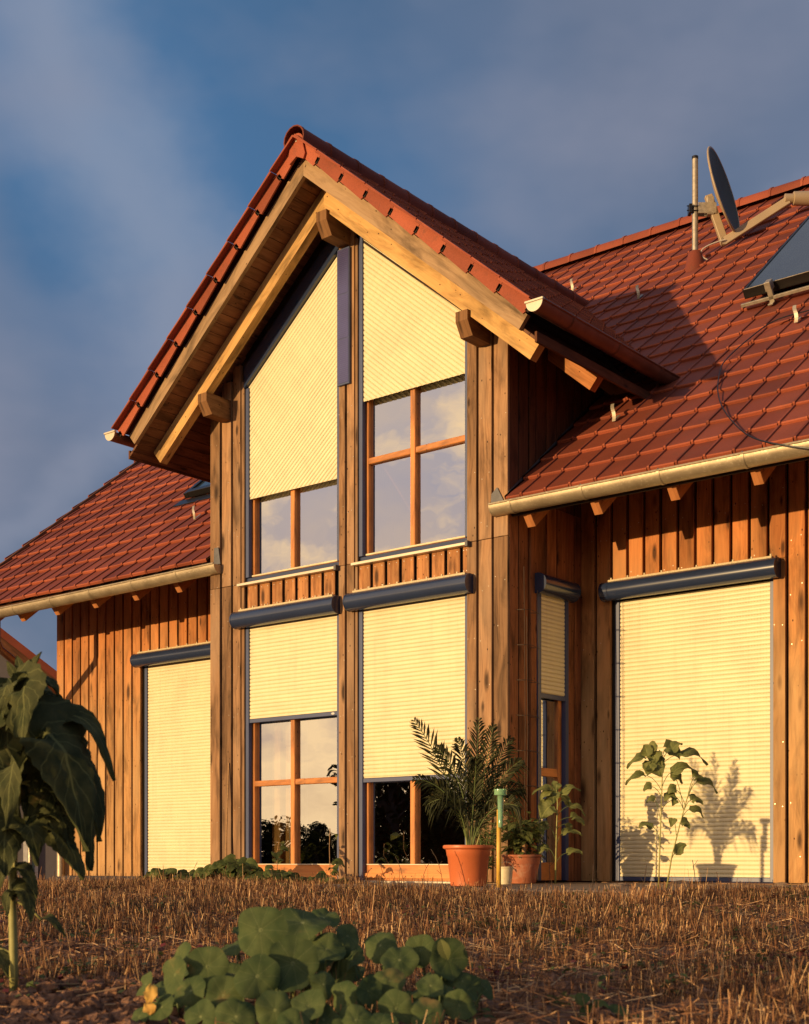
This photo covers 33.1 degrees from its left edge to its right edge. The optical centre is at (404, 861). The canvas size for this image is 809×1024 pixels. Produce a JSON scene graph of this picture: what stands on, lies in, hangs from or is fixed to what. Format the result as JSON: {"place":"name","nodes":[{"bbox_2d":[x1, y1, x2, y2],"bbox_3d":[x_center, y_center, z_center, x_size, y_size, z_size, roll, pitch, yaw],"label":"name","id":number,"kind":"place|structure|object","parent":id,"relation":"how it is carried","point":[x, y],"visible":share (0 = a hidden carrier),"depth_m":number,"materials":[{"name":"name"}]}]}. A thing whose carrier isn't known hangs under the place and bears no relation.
{"place":"outdoors","nodes":[
{"label":"outdoors","id":0,"kind":"place"},
{"bbox_2d":[0,880,808,1023],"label":"ground","id":1,"kind":"structure","parent":0,"point":[549,1007],"depth_m":4.30,"materials":[{"name":"soil"}]},
{"bbox_2d":[133,853,263,881],"bbox_3d":[-1.892,0.106,12.759,1.370,0.362,0.387,0,0,17],"label":"vine","id":2,"kind":"object","parent":1,"relation":"on","point":[241,867],"visible":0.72,"depth_m":12.68,"materials":[{"name":"green plant"}]},
{"bbox_2d":[265,841,288,872],"bbox_3d":[-1.131,0.071,12.312,0.279,0.515,0.252,0,0,39],"label":"vine","id":3,"kind":"object","parent":1,"relation":"on","point":[278,854],"visible":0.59,"depth_m":12.33,"materials":[{"name":"green plant"}]},
{"bbox_2d":[237,869,348,884],"bbox_3d":[-0.972,0.180,12.006,1.097,0.220,0.364,0,0,18],"label":"vine","id":4,"kind":"object","parent":1,"relation":"on","point":[270,874],"visible":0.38,"depth_m":12.00,"materials":[{"name":"green plant"}]},
{"bbox_2d":[131,907,494,1023],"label":"nasturtium","id":5,"kind":"object","parent":1,"relation":"on","point":[287,950],"visible":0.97,"depth_m":2.91,"materials":[{"name":"green plant"}]},
{"bbox_2d":[315,832,344,879],"bbox_3d":[-0.668,0.001,12.280,0.246,0.586,0.340,0,0,18],"label":"vine","id":6,"kind":"object","parent":1,"relation":"on","point":[337,862],"visible":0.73,"depth_m":12.21,"materials":[{"name":"green plant"}]},
{"bbox_2d":[0,936,808,1023],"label":"soil clods","id":7,"kind":"object","parent":1,"relation":"on","point":[93,1008],"visible":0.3,"depth_m":3.43,"materials":[{"name":"brown soil"}]},
{"bbox_2d":[0,652,115,990],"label":"sunflower","id":8,"kind":"object","parent":7,"relation":"on","point":[50,778],"visible":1,"depth_m":3.56,"materials":[{"name":"green plant"}]},
{"bbox_2d":[0,124,808,884],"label":"timber house","id":9,"kind":"structure","parent":1,"relation":"on","point":[396,452],"depth_m":12.43,"materials":[{"name":"wood"},{"name":"red clay tile"},{"name":"glass"}]},
{"bbox_2d":[225,763,228,856],"bbox_3d":[-1.780,-0.415,13.655,0.014,1.151,0.109,0,0,15],"label":"garden cane","id":10,"kind":"object","parent":9,"relation":"attached to","point":[227,812],"visible":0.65,"depth_m":13.65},
{"bbox_2d":[237,479,338,587],"bbox_3d":[-1.096,-3.783,13.231,1.335,2.115,0.206,0,0,39],"label":"window","id":11,"kind":"structure","parent":9,"relation":"in","point":[294,531],"depth_m":13.26,"materials":[{"name":"orange wood"}]},
{"bbox_2d":[252,711,336,878],"bbox_3d":[-1.048,-1.066,13.263,1.250,2.488,0.095,0,0,39],"label":"terrace door","id":12,"kind":"structure","parent":9,"relation":"in","point":[294,762],"depth_m":13.26,"materials":[{"name":"orange wood"}]},
{"bbox_2d":[354,774,464,882],"bbox_3d":[0.081,-1.053,12.273,1.250,2.514,0.205,0,0,39],"label":"terrace door","id":13,"kind":"structure","parent":9,"relation":"in","point":[397,822],"depth_m":12.41,"materials":[{"name":"orange wood"}]},
{"bbox_2d":[351,374,470,566],"bbox_3d":[0.084,-3.808,12.270,1.350,2.165,0.206,0,0,39],"label":"window","id":14,"kind":"structure","parent":9,"relation":"in","point":[415,437],"depth_m":12.31,"materials":[{"name":"orange wood"}]},
{"bbox_2d":[516,590,539,826],"bbox_3d":[1.052,-1.175,11.679,0.098,2.670,0.280,0,0,39],"label":"wire trellis","id":15,"kind":"object","parent":9,"relation":"attached to","point":[524,644],"visible":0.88,"depth_m":11.62,"materials":[{"name":"brown metal"}]},
{"bbox_2d":[541,693,560,880],"bbox_3d":[1.251,-1.070,12.091,0.060,2.480,0.440,0,0,39],"label":"side window","id":16,"kind":"structure","parent":9,"relation":"in","point":[550,709],"depth_m":12.14,"materials":[{"name":"orange wood"}]},
{"bbox_2d":[684,146,808,275],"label":"satellite dish","id":17,"kind":"object","parent":9,"relation":"on","point":[723,195],"visible":0.98,"depth_m":15.17,"materials":[{"name":"metal"}]},
{"bbox_2d":[741,216,808,307],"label":"solar collector","id":18,"kind":"object","parent":9,"relation":"attached to","point":[786,265],"visible":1,"depth_m":12.96,"materials":[{"name":"black glass"}]},
{"bbox_2d":[0,864,808,1023],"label":"stubble","id":19,"kind":"object","parent":1,"relation":"on","point":[352,908],"visible":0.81,"depth_m":5.43,"materials":[{"name":"brown plant"}]},
{"bbox_2d":[0,880,808,996],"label":"ground weeds","id":20,"kind":"object","parent":1,"relation":"on","point":[758,955],"visible":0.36,"depth_m":5.17,"materials":[{"name":"brown plant"}]},
{"bbox_2d":[181,879,808,886],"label":"rubble","id":21,"kind":"object","parent":1,"relation":"on","point":[684,882],"visible":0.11,"depth_m":10.64,"materials":[{"name":"stone"}]},
{"bbox_2d":[494,789,506,886],"bbox_3d":[0.689,-0.125,9.778,0.092,0.786,0.092,0,0,39],"label":"rain gauge","id":22,"kind":"object","parent":1,"relation":"on","point":[499,793],"visible":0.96,"depth_m":9.78,"materials":[{"name":"green"}]},
{"bbox_2d":[280,882,808,896],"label":"terrace","id":23,"kind":"structure","parent":1,"relation":"on","point":[573,886],"depth_m":10.17,"materials":[{"name":"concrete"}]},
{"bbox_2d":[188,850,700,889],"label":"dry weeds","id":24,"kind":"object","parent":23,"relation":"on","point":[549,871],"visible":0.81,"depth_m":10.00,"materials":[{"name":"brown plant"}]},
{"bbox_2d":[409,717,527,885],"bbox_3d":[0.487,-0.450,10.122,0.904,1.270,0.435,0,0,-1],"label":"potted palm","id":25,"kind":"object","parent":23,"relation":"on","point":[469,860],"visible":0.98,"depth_m":10.09,"materials":[{"name":"green plant"}]},
{"bbox_2d":[466,802,505,883],"bbox_3d":[0.657,-0.152,11.204,0.366,0.685,0.356,0,0,39],"label":"shrub","id":26,"kind":"object","parent":23,"relation":"on","point":[484,840],"visible":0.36,"depth_m":11.17,"materials":[{"name":"green plant"}]},
{"bbox_2d":[501,862,513,883],"bbox_3d":[0.813,0.094,11.000,0.136,0.182,0.135,0,0,0],"label":"bucket","id":27,"kind":"object","parent":23,"relation":"on","point":[506,874],"visible":0.67,"depth_m":10.95,"materials":[{"name":"beige plastic"}]},
{"bbox_2d":[490,811,550,883],"bbox_3d":[0.950,-0.119,11.396,0.468,0.606,0.593,0,0,20],"label":"potted pepper","id":28,"kind":"object","parent":23,"relation":"on","point":[524,862],"visible":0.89,"depth_m":11.29,"materials":[{"name":"plant"}]},
{"bbox_2d":[532,781,585,883],"bbox_3d":[1.289,-0.229,11.360,0.454,0.891,0.118,0,0,-2],"label":"sunflower","id":29,"kind":"object","parent":23,"relation":"on","point":[546,808],"visible":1,"depth_m":11.37,"materials":[{"name":"green plant"}]},
{"bbox_2d":[547,991,574,1006],"bbox_3d":[0.392,0.368,3.398,0.089,0.089,0.017,0,0,1],"label":"seedling","id":30,"kind":"object","parent":1,"relation":"on","point":[564,993],"visible":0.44,"depth_m":3.40,"materials":[{"name":"green plant"}]},
{"bbox_2d":[574,993,675,1020],"bbox_3d":[0.506,0.432,3.116,0.261,0.265,0.074,0,0,0],"label":"nasturtium","id":31,"kind":"object","parent":1,"relation":"on","point":[614,1008],"visible":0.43,"depth_m":3.10,"materials":[{"name":"green plant"}]},
{"bbox_2d":[625,739,717,888],"bbox_3d":[1.843,-0.300,9.396,0.644,1.091,0.126,0,0,1],"label":"sunflower","id":32,"kind":"object","parent":1,"relation":"on","point":[655,764],"visible":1,"depth_m":9.40,"materials":[{"name":"green plant"}]},
{"bbox_2d":[0,0,808,670],"label":"sky","id":33,"kind":"structure","parent":0,"point":[136,136],"materials":[{"name":"blue"}]},
{"bbox_2d":[709,877,772,883],"bbox_3d":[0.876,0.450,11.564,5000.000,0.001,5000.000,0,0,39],"label":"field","id":34,"kind":"structure","parent":0,"point":[747,882],"depth_m":28.95,"materials":[{"name":"soil"}]},
{"bbox_2d":[0,628,135,880],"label":"neighbour house","id":35,"kind":"structure","parent":34,"relation":"on","point":[48,854],"depth_m":24.95,"materials":[{"name":"red ceramic"}]},
{"bbox_2d":[23,842,37,879],"bbox_3d":[-6.861,-0.025,25.006,0.260,0.970,0.060,0,0,-12],"label":"window","id":36,"kind":"structure","parent":35,"relation":"in","point":[25,848],"depth_m":24.96,"materials":[{"name":"white glass"}]}
]}

